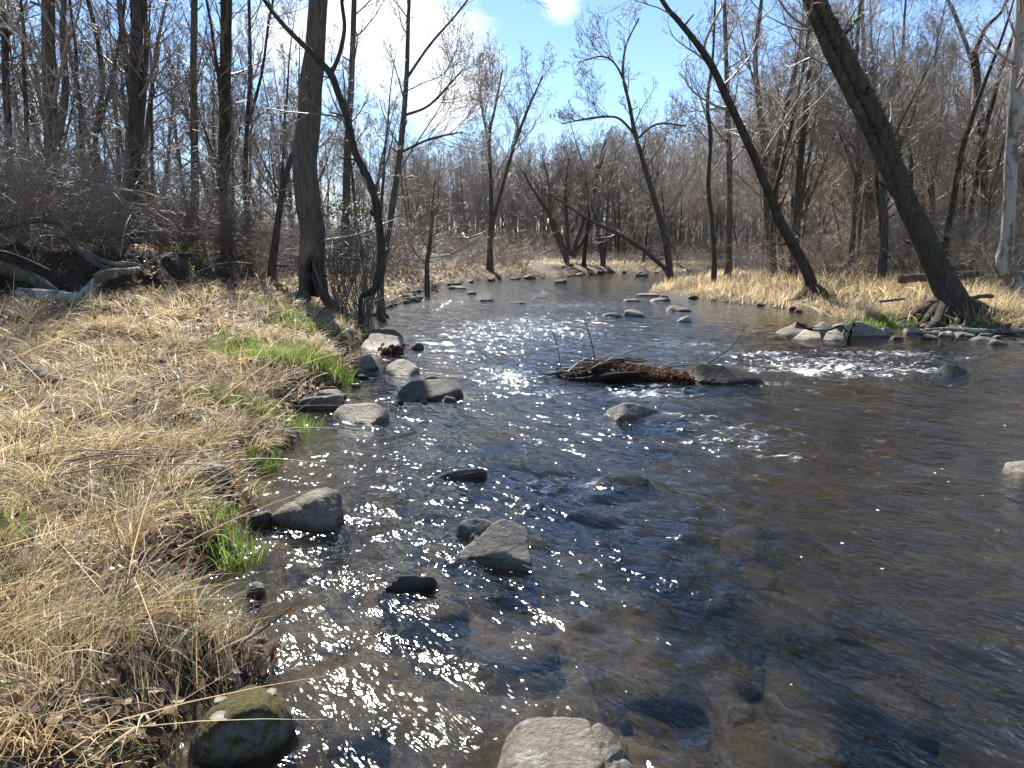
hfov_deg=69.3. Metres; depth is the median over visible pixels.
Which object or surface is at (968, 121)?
tree
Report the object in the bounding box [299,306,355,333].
stone slab
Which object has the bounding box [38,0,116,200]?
tree
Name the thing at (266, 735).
boulder
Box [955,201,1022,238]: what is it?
shrub
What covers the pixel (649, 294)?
river rock
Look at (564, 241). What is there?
shrub
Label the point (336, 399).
river rock
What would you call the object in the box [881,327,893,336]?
river rock
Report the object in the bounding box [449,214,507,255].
shrub
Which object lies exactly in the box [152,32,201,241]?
tree
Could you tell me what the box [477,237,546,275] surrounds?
shrub
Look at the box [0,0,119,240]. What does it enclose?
tree
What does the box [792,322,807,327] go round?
river rock
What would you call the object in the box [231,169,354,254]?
shrub
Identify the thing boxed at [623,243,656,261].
shrub
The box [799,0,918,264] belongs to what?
tree
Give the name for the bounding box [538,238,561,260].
shrub
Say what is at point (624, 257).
shrub
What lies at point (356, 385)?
shore stone
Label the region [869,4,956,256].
tree
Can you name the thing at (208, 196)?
shrub
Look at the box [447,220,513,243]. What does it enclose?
shrub
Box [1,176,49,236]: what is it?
shrub
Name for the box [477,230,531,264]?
shrub
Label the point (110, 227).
shrub
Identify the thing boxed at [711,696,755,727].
bed stone
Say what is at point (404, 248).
shrub
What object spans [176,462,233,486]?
river rock
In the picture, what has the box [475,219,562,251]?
shrub
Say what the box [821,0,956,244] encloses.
tree
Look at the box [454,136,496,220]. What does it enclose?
tree
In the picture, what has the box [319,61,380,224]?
tree
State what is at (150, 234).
shrub
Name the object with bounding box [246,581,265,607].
river rock
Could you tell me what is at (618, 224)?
tree
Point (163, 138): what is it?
tree
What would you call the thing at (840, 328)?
river rock
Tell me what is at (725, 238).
shrub
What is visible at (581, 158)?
tree
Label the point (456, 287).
river rock
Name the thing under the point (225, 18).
tree
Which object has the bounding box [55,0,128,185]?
tree
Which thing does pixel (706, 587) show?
bed stone
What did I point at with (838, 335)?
river rock
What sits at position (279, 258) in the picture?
shrub
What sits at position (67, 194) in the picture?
shrub
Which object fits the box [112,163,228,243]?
shrub
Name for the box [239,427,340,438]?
dry stalk
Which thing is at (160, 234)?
shrub
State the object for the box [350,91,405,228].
tree
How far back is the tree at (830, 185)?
42.31 m
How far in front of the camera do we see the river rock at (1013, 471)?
5.75 m
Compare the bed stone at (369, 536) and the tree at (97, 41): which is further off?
the tree at (97, 41)
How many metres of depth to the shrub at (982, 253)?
23.74 m
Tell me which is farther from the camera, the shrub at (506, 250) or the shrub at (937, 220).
the shrub at (506, 250)
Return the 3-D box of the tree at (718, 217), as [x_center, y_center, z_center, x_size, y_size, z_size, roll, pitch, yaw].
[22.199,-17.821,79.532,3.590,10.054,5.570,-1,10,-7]
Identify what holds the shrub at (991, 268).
on the ground at (442, 714)
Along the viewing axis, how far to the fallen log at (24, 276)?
15.42 m
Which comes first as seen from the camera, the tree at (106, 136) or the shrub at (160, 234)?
the shrub at (160, 234)
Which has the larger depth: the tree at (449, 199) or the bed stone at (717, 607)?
the tree at (449, 199)
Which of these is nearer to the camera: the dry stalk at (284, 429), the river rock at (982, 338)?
the dry stalk at (284, 429)
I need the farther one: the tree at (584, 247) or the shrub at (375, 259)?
the tree at (584, 247)
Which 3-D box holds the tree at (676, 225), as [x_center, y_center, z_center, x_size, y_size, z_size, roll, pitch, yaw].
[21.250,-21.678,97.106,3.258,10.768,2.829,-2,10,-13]
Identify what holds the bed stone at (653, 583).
on the ground at (442, 714)
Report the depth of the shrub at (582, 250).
81.27 m
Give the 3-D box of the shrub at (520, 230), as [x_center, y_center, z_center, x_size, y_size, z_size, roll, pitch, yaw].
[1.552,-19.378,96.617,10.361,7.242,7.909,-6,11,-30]
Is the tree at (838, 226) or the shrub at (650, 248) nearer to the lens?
the tree at (838, 226)
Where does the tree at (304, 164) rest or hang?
on the ground at (442, 714)
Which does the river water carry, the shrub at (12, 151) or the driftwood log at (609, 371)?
the driftwood log at (609, 371)
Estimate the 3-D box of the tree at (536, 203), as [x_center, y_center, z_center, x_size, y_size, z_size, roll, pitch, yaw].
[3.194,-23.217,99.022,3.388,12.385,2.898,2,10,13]
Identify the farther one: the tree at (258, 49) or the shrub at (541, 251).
the shrub at (541, 251)
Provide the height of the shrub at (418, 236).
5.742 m
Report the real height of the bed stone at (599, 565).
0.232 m
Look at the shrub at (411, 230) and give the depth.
51.53 m
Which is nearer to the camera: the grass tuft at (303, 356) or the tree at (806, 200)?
the grass tuft at (303, 356)
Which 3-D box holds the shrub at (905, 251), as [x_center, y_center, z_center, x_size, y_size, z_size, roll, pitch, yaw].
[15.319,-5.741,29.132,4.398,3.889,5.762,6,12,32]
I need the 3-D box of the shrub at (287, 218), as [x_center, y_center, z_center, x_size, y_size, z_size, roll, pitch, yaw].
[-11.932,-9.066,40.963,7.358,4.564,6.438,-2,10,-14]
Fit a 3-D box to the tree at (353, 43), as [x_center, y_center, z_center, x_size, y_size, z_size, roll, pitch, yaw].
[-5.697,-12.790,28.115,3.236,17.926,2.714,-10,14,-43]
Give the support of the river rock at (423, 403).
on the river water
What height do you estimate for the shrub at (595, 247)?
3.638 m
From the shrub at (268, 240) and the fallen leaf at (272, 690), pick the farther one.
the shrub at (268, 240)
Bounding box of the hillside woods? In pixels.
[333,19,1023,256]
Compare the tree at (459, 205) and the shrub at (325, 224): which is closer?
the shrub at (325, 224)
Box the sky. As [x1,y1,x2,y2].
[0,0,1023,230]
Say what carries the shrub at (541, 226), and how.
on the ground at (442, 714)
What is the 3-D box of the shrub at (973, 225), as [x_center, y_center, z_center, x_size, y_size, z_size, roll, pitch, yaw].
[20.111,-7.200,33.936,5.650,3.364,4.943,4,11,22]
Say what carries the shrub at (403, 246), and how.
on the ground at (442, 714)
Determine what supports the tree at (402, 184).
on the ground at (442, 714)
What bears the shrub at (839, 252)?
on the ground at (442, 714)
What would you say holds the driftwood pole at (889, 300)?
on the ground at (442, 714)
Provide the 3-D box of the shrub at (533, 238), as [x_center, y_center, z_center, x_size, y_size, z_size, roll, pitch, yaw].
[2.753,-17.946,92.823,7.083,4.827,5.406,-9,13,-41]
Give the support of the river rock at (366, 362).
on the ground at (442, 714)
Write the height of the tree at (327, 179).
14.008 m
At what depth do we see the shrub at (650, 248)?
77.66 m
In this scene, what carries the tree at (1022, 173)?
on the ground at (442, 714)
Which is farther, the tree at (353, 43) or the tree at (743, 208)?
the tree at (743, 208)
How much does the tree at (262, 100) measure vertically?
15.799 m
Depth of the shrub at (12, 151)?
19.15 m
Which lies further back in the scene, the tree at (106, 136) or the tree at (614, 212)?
the tree at (614, 212)
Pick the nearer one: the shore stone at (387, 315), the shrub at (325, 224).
the shore stone at (387, 315)
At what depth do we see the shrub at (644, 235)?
91.33 m
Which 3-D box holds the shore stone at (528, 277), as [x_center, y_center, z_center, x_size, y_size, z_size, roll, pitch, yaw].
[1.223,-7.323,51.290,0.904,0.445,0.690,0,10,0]
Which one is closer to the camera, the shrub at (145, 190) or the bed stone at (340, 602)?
the bed stone at (340, 602)
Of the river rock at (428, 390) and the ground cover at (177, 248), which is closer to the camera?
the river rock at (428, 390)
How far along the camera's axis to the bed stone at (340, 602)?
3.93 m
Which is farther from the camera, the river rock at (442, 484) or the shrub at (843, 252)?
the shrub at (843, 252)
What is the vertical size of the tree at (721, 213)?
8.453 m
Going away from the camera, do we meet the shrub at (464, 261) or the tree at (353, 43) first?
the tree at (353, 43)
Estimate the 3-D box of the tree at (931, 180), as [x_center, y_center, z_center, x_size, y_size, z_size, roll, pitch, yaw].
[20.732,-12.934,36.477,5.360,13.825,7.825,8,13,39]
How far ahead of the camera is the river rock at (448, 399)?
8.65 m
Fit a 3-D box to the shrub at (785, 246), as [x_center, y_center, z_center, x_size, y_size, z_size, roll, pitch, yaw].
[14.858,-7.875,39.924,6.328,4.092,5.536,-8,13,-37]
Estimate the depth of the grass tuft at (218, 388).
7.49 m
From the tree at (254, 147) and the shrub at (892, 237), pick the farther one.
the tree at (254, 147)
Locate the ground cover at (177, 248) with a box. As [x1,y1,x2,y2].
[0,241,212,278]
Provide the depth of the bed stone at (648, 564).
4.79 m
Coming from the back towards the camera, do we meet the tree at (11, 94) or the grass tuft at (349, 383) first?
the tree at (11, 94)
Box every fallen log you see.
[0,217,111,269]
[0,261,58,289]
[0,358,63,386]
[0,382,70,393]
[14,267,140,300]
[78,247,136,267]
[897,270,998,283]
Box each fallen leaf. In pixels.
[210,710,226,719]
[214,696,226,702]
[267,688,276,694]
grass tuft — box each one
[0,499,49,548]
[153,574,248,630]
[164,480,245,526]
[183,378,253,397]
[185,508,276,575]
[195,378,320,434]
[202,323,357,383]
[240,439,285,474]
[249,294,320,320]
[263,309,348,336]
[276,402,334,434]
[296,352,356,385]
[842,310,919,328]
[954,318,996,332]
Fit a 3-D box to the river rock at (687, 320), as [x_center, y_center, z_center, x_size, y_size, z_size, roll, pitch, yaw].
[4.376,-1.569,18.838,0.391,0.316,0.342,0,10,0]
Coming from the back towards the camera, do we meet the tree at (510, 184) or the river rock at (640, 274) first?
the tree at (510, 184)
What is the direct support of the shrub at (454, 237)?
on the ground at (442, 714)
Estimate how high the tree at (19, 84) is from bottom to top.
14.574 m
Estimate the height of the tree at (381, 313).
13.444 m
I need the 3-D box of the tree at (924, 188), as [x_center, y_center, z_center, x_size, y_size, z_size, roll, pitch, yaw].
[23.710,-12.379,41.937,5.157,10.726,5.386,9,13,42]
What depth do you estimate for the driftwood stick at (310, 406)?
7.88 m
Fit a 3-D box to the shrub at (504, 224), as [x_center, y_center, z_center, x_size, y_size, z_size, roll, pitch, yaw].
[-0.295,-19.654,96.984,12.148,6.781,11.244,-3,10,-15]
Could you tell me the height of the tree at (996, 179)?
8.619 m
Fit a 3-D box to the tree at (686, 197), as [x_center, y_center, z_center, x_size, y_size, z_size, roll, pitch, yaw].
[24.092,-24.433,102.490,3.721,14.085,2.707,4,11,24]
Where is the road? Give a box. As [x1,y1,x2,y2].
[556,257,757,260]
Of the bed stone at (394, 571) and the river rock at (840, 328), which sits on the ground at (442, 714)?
the bed stone at (394, 571)
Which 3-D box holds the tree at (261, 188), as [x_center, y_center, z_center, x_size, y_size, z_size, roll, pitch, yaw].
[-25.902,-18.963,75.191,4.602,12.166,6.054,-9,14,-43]
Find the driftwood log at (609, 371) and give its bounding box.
[526,318,747,394]
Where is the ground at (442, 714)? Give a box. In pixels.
[0,136,1023,767]
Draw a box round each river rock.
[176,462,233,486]
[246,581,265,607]
[247,511,272,535]
[271,487,351,558]
[295,394,341,420]
[313,389,346,404]
[329,403,394,441]
[349,355,380,377]
[355,368,365,373]
[358,333,406,361]
[363,327,405,344]
[373,575,439,627]
[380,359,420,388]
[391,379,465,417]
[397,400,404,407]
[401,598,470,644]
[409,343,424,359]
[418,399,427,407]
[425,376,437,379]
[430,468,490,500]
[439,519,535,604]
[441,396,456,406]
[448,286,468,292]
[453,518,492,556]
[465,291,475,297]
[480,299,493,303]
[511,302,526,306]
[554,279,566,286]
[593,475,657,504]
[601,312,617,319]
[601,402,662,437]
[614,314,623,320]
[622,309,644,322]
[623,299,640,304]
[633,273,647,279]
[635,293,659,298]
[642,414,692,437]
[648,298,670,304]
[657,295,672,305]
[666,305,690,315]
[677,316,692,328]
[774,325,804,342]
[791,328,821,348]
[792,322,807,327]
[815,322,831,344]
[823,329,845,349]
[832,323,844,332]
[842,321,892,346]
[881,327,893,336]
[889,336,903,343]
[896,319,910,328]
[903,327,920,340]
[918,334,938,343]
[919,331,938,335]
[929,364,970,388]
[937,331,955,342]
[954,332,968,340]
[968,336,992,344]
[988,339,1010,350]
[997,461,1023,503]
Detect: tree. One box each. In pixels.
[0,0,70,80]
[0,0,74,192]
[0,0,78,179]
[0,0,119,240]
[0,0,124,168]
[0,2,156,199]
[0,5,42,171]
[0,39,63,174]
[0,40,24,152]
[1,46,102,179]
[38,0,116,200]
[39,0,155,183]
[40,34,91,180]
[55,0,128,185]
[55,0,183,242]
[69,0,213,234]
[71,0,208,172]
[77,0,187,243]
[78,52,122,180]
[86,76,114,179]
[87,0,170,202]
[100,2,201,205]
[100,97,159,186]
[107,34,202,202]
[120,0,235,238]
[144,3,256,200]
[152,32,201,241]
[153,34,209,187]
[153,78,183,197]
[154,123,181,202]
[157,2,271,229]
[159,75,217,188]
[172,0,273,243]
[175,33,239,197]
[177,23,274,224]
[181,33,239,192]
[197,0,282,240]
[199,84,241,195]
[200,34,256,211]
[203,48,280,213]
[205,53,296,250]
[207,0,301,252]
[214,86,242,211]
[223,84,364,282]
[235,0,329,249]
[240,141,273,220]
[247,0,424,328]
[247,37,328,216]
[252,126,294,219]
[259,28,299,244]
[261,121,286,225]
[262,98,293,222]
[268,69,341,226]
[272,0,353,316]
[274,11,366,184]
[276,86,295,213]
[279,52,353,214]
[318,21,377,269]
[318,31,411,227]
[318,145,333,201]
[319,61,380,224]
[320,118,341,220]
[321,0,389,276]
[326,165,361,223]
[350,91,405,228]
[367,140,390,221]
[368,0,557,323]
[369,165,386,226]
[378,110,440,234]
[381,149,486,300]
[382,151,394,221]
[384,164,404,232]
[390,111,438,239]
[390,117,417,250]
[404,149,447,235]
[419,164,455,240]
[424,143,451,247]
[425,172,454,254]
[445,156,474,249]
[448,166,458,237]
[450,172,479,224]
[451,38,561,271]
[451,140,470,243]
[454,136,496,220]
[461,167,474,231]
[467,156,509,236]
[474,173,505,224]
[494,169,526,234]
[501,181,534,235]
[505,154,523,221]
[505,163,521,235]
[506,125,638,263]
[527,163,554,253]
[528,149,561,233]
[529,164,547,225]
[536,143,573,244]
[544,161,665,276]
[547,2,706,281]
[553,158,576,228]
[557,129,635,265]
[562,107,611,227]
[566,130,629,266]
[568,122,605,247]
[570,162,583,255]
[584,122,605,249]
[597,0,879,302]
[602,131,633,253]
[604,132,628,255]
[614,135,636,253]
[615,143,637,249]
[627,158,645,255]
[628,142,667,262]
[633,171,662,233]
[635,139,670,253]
[637,139,707,238]
[638,133,665,240]
[649,171,680,235]
[652,132,675,255]
[661,152,685,240]
[665,0,765,285]
[665,139,704,261]
[667,159,680,233]
[668,0,781,279]
[670,177,683,253]
[673,167,718,259]
[676,157,694,255]
[680,0,845,276]
[698,186,732,259]
[699,0,825,272]
[699,0,869,268]
[700,173,739,247]
[711,160,761,251]
[732,118,811,269]
[742,4,862,273]
[743,0,1015,332]
[749,107,844,250]
[753,0,852,277]
[755,74,825,232]
[767,3,854,226]
[772,144,852,251]
[795,14,926,267]
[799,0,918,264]
[806,0,983,276]
[807,120,879,250]
[813,125,848,255]
[820,0,925,258]
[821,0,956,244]
[825,26,947,262]
[829,115,878,258]
[836,0,925,257]
[848,179,893,248]
[866,113,940,281]
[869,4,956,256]
[888,121,937,218]
[891,0,1003,224]
[898,0,1023,255]
[903,72,990,217]
[913,149,951,227]
[914,86,1002,234]
[919,110,990,252]
[926,176,966,233]
[933,0,1023,253]
[935,130,997,236]
[938,63,1023,244]
[939,43,998,233]
[946,101,978,228]
[947,0,1023,242]
[953,70,1023,231]
[959,110,1023,232]
[960,0,1023,298]
[967,77,1023,253]
[986,48,1023,124]
[988,94,1023,225]
[988,106,1023,222]
[989,116,1023,219]
[994,88,1023,237]
[995,171,1023,200]
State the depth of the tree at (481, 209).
89.26 m
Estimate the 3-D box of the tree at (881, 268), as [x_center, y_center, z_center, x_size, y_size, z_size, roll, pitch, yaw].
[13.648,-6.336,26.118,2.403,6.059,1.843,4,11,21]
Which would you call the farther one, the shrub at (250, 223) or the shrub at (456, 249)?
the shrub at (456, 249)
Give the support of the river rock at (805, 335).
on the river water
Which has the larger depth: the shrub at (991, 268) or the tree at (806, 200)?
the tree at (806, 200)
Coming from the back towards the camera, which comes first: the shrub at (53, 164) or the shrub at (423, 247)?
the shrub at (423, 247)
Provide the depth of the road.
83.59 m
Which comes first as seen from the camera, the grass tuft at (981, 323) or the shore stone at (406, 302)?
the grass tuft at (981, 323)
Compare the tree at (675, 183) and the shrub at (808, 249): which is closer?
the shrub at (808, 249)
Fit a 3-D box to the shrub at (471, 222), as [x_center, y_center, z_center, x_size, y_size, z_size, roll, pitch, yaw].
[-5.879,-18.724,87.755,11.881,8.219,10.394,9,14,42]
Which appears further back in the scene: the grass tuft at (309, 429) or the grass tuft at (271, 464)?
the grass tuft at (309, 429)
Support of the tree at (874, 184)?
on the ground at (442, 714)
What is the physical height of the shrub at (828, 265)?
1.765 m
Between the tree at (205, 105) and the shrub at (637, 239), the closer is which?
the tree at (205, 105)
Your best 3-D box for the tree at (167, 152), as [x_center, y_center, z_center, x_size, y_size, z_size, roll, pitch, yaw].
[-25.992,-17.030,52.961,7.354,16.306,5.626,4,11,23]
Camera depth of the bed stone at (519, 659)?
3.39 m
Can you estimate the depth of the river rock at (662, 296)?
28.02 m
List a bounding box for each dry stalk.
[27,449,147,456]
[41,463,200,477]
[45,453,172,465]
[46,448,162,470]
[53,356,143,374]
[58,432,188,443]
[83,455,155,468]
[89,445,195,452]
[122,339,196,347]
[142,376,202,390]
[156,446,237,471]
[171,361,263,381]
[218,458,323,463]
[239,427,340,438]
[248,365,308,388]
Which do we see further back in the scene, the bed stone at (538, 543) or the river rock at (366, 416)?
the river rock at (366, 416)
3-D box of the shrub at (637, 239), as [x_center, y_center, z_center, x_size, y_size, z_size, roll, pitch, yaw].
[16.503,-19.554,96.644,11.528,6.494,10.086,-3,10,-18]
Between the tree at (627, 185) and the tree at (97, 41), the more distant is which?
the tree at (627, 185)
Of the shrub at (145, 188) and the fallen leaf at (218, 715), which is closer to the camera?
the fallen leaf at (218, 715)
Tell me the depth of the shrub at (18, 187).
17.64 m
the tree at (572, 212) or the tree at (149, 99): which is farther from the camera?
the tree at (572, 212)
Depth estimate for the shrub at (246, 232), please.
28.12 m
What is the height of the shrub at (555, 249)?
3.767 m
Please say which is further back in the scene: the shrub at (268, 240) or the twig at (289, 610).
the shrub at (268, 240)
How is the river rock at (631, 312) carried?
on the river water
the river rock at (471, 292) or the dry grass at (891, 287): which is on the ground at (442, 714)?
the dry grass at (891, 287)
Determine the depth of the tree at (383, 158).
44.16 m
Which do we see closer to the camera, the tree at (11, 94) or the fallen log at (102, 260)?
the fallen log at (102, 260)
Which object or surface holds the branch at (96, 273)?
on the ground at (442, 714)
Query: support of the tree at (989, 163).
on the ground at (442, 714)
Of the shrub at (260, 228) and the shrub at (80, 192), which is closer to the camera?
the shrub at (80, 192)
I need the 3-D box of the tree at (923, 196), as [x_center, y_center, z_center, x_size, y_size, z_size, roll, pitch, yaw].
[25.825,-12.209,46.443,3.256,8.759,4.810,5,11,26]
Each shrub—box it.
[0,41,232,243]
[0,55,163,245]
[0,57,190,248]
[0,94,63,165]
[0,106,124,236]
[0,106,149,244]
[0,114,93,220]
[0,116,150,244]
[0,122,107,240]
[0,124,72,242]
[0,134,137,241]
[0,138,30,195]
[0,141,53,238]
[0,143,117,245]
[0,143,129,239]
[0,166,164,241]
[1,106,127,235]
[1,109,158,244]
[1,134,187,239]
[1,159,192,245]
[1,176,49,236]
[2,154,195,249]
[5,132,154,217]
[13,149,196,244]
[26,181,181,244]
[32,154,197,238]
[60,126,226,251]
[87,164,235,245]
[94,139,260,246]
[108,143,236,246]
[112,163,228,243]
[116,165,255,246]
[123,138,297,249]
[145,194,216,243]
[146,178,232,245]
[147,128,271,248]
[163,186,295,248]
[164,194,248,241]
[179,188,299,246]
[180,159,330,255]
[186,191,273,250]
[190,197,260,246]
[199,181,293,247]
[199,194,325,268]
[204,193,298,250]
[206,176,299,247]
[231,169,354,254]
[232,189,363,251]
[233,224,298,253]
[233,234,298,277]
[240,233,339,274]
[245,196,333,256]
[250,219,298,254]
[253,202,294,251]
[256,202,339,264]
[267,200,363,249]
[288,195,393,329]
[297,192,386,271]
[298,193,373,250]
[321,197,424,263]
[325,213,406,263]
[326,228,401,278]
[351,227,444,268]
[356,234,428,275]
[358,222,428,269]
[358,240,450,278]
[367,207,444,264]
[370,227,417,267]
[385,213,457,250]
[388,195,463,267]
[391,221,452,266]
[402,220,470,259]
[406,230,462,258]
[408,211,473,258]
[416,191,504,243]
[431,241,485,269]
[433,201,500,239]
[433,233,459,254]
[435,200,496,252]
[436,218,485,257]
[439,242,507,267]
[440,225,501,267]
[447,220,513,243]
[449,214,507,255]
[450,227,525,265]
[453,221,515,261]
[469,211,538,243]
[474,216,536,248]
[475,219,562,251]
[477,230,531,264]
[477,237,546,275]
[481,216,535,253]
[483,237,523,263]
[487,219,549,263]
[500,227,560,267]
[504,212,550,249]
[509,195,582,255]
[512,227,549,250]
[517,237,549,257]
[519,211,580,254]
[523,241,556,259]
[538,229,574,257]
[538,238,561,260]
[546,224,597,250]
[549,228,582,255]
[557,238,595,259]
[563,215,625,254]
[569,227,595,255]
[571,204,639,253]
[579,247,609,261]
[589,238,618,255]
[592,210,684,250]
[605,208,670,254]
[608,209,675,254]
[609,243,632,259]
[610,251,641,262]
[613,248,641,263]
[616,221,698,255]
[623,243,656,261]
[625,209,701,255]
[631,238,671,261]
[639,219,703,254]
[650,234,696,256]
[650,238,684,261]
[670,239,709,261]
[670,241,705,263]
[673,241,707,256]
[674,238,711,261]
[679,254,711,267]
[680,251,718,262]
[681,244,710,261]
[685,198,777,256]
[702,217,758,255]
[706,189,856,277]
[706,249,735,265]
[718,239,814,272]
[719,240,788,275]
[723,245,788,278]
[732,229,761,255]
[735,238,786,273]
[738,208,833,260]
[745,227,819,271]
[749,203,870,278]
[752,200,852,273]
[781,204,902,264]
[800,238,847,265]
[805,237,862,263]
[805,240,894,271]
[806,243,876,275]
[823,207,899,259]
[827,220,873,261]
[831,194,959,258]
[834,187,967,273]
[841,185,1001,274]
[860,217,943,257]
[861,204,983,268]
[862,193,991,268]
[862,225,953,258]
[873,198,976,256]
[877,225,962,258]
[895,188,1001,254]
[914,181,1023,256]
[916,204,1023,283]
[930,208,1023,266]
[940,230,993,256]
[942,220,1023,291]
[944,204,1023,278]
[953,207,1023,252]
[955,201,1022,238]
[960,226,1023,266]
[961,231,1023,268]
[962,239,1023,284]
[975,214,1023,252]
[984,184,1023,255]
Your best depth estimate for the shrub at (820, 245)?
32.46 m
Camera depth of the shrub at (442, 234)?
65.34 m
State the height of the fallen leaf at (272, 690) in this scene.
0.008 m
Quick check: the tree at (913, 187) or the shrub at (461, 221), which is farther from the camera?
the shrub at (461, 221)
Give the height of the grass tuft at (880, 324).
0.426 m
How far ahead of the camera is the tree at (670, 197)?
75.42 m
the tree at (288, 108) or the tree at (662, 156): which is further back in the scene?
the tree at (662, 156)
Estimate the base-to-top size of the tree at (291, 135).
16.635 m
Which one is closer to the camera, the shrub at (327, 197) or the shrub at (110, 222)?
the shrub at (110, 222)
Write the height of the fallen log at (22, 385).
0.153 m
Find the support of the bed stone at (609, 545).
on the ground at (442, 714)
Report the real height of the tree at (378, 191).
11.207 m
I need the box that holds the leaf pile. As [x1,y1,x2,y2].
[376,342,409,358]
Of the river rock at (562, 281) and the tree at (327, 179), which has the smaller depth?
the river rock at (562, 281)
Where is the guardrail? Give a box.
[537,251,776,256]
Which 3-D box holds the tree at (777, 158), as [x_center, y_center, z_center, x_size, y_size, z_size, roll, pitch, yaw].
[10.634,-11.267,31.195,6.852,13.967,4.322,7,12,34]
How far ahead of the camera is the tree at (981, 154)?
32.16 m
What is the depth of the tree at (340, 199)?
82.76 m
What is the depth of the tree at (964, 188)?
42.65 m
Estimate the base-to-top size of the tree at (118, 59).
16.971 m
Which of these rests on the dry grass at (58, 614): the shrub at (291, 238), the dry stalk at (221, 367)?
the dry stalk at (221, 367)
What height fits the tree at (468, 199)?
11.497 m
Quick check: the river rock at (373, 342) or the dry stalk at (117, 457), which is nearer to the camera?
the dry stalk at (117, 457)
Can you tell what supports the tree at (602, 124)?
on the ground at (442, 714)
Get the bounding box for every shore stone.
[344,370,360,377]
[350,383,360,388]
[358,374,368,378]
[371,310,388,319]
[403,300,410,304]
[410,296,422,303]
[523,275,535,279]
[688,295,697,299]
[756,302,764,306]
[789,306,797,311]
[938,332,954,339]
[965,333,975,337]
[977,333,992,336]
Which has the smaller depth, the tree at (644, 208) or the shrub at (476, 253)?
the shrub at (476, 253)
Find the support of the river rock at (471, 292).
on the river water
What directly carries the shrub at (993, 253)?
on the ground at (442, 714)
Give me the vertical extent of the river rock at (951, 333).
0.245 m
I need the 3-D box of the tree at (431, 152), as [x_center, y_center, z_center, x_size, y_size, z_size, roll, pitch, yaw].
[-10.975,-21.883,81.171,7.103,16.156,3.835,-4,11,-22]
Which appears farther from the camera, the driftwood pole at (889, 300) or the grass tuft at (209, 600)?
the driftwood pole at (889, 300)
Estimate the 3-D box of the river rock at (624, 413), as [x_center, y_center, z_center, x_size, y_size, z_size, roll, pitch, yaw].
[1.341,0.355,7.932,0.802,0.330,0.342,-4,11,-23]
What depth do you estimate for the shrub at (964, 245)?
32.84 m
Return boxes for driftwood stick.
[254,354,319,415]
[279,405,341,408]
[456,471,499,476]
[796,322,850,334]
[845,319,861,341]
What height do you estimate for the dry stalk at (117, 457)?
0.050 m
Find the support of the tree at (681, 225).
on the ground at (442, 714)
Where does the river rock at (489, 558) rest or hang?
on the ground at (442, 714)
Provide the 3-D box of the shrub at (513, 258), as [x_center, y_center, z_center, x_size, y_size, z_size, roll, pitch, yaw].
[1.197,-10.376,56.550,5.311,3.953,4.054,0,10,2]
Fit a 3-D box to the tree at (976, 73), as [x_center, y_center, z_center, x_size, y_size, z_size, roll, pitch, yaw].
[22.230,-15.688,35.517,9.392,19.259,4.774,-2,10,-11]
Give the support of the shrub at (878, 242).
on the ground at (442, 714)
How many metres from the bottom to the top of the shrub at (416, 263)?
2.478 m
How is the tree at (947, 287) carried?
on the ground at (442, 714)
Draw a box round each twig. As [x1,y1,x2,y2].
[231,607,291,648]
[241,641,282,687]
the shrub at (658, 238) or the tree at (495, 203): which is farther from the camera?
the tree at (495, 203)
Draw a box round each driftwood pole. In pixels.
[879,298,904,302]
[925,327,1023,332]
[968,294,993,300]
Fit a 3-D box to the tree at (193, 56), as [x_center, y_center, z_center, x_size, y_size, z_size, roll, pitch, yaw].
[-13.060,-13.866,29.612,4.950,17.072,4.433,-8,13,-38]
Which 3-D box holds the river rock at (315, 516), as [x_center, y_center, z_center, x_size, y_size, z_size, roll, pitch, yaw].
[-1.327,0.891,4.765,0.541,0.379,0.370,0,10,0]
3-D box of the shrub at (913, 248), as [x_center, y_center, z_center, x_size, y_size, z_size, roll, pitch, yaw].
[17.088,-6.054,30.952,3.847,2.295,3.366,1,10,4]
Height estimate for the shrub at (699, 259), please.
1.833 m
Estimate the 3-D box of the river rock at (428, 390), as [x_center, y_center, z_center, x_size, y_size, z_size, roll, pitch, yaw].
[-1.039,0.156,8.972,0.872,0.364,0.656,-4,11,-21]
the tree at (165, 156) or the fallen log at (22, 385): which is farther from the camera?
the tree at (165, 156)
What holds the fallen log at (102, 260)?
attached to the fallen log at (76, 248)
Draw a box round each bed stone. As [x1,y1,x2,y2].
[288,632,350,658]
[294,560,326,586]
[318,586,361,618]
[325,699,386,767]
[357,529,384,542]
[379,560,425,580]
[394,536,420,553]
[419,542,448,564]
[460,627,561,695]
[482,517,503,522]
[528,533,550,552]
[554,552,636,583]
[570,614,605,633]
[581,648,708,733]
[590,723,628,755]
[593,530,620,555]
[621,547,676,578]
[627,575,670,591]
[676,571,745,603]
[699,597,729,615]
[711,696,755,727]
[719,524,765,566]
[729,624,800,693]
[730,722,847,767]
[734,567,779,590]
[734,590,851,660]
[738,561,770,575]
[763,667,938,767]
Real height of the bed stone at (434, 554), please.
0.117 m
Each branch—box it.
[0,233,12,243]
[0,235,50,269]
[22,228,48,257]
[92,261,136,276]
[119,214,137,257]
[140,251,188,267]
[194,249,245,272]
[323,211,401,244]
[369,209,375,230]
[462,229,487,244]
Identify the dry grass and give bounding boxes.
[0,232,537,767]
[433,242,1023,334]
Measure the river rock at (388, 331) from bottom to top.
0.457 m
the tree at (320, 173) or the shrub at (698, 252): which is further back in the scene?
the shrub at (698, 252)
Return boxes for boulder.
[188,684,298,767]
[498,717,633,767]
[683,364,769,397]
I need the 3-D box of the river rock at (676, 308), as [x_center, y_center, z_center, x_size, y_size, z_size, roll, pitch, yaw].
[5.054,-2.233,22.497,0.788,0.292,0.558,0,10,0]

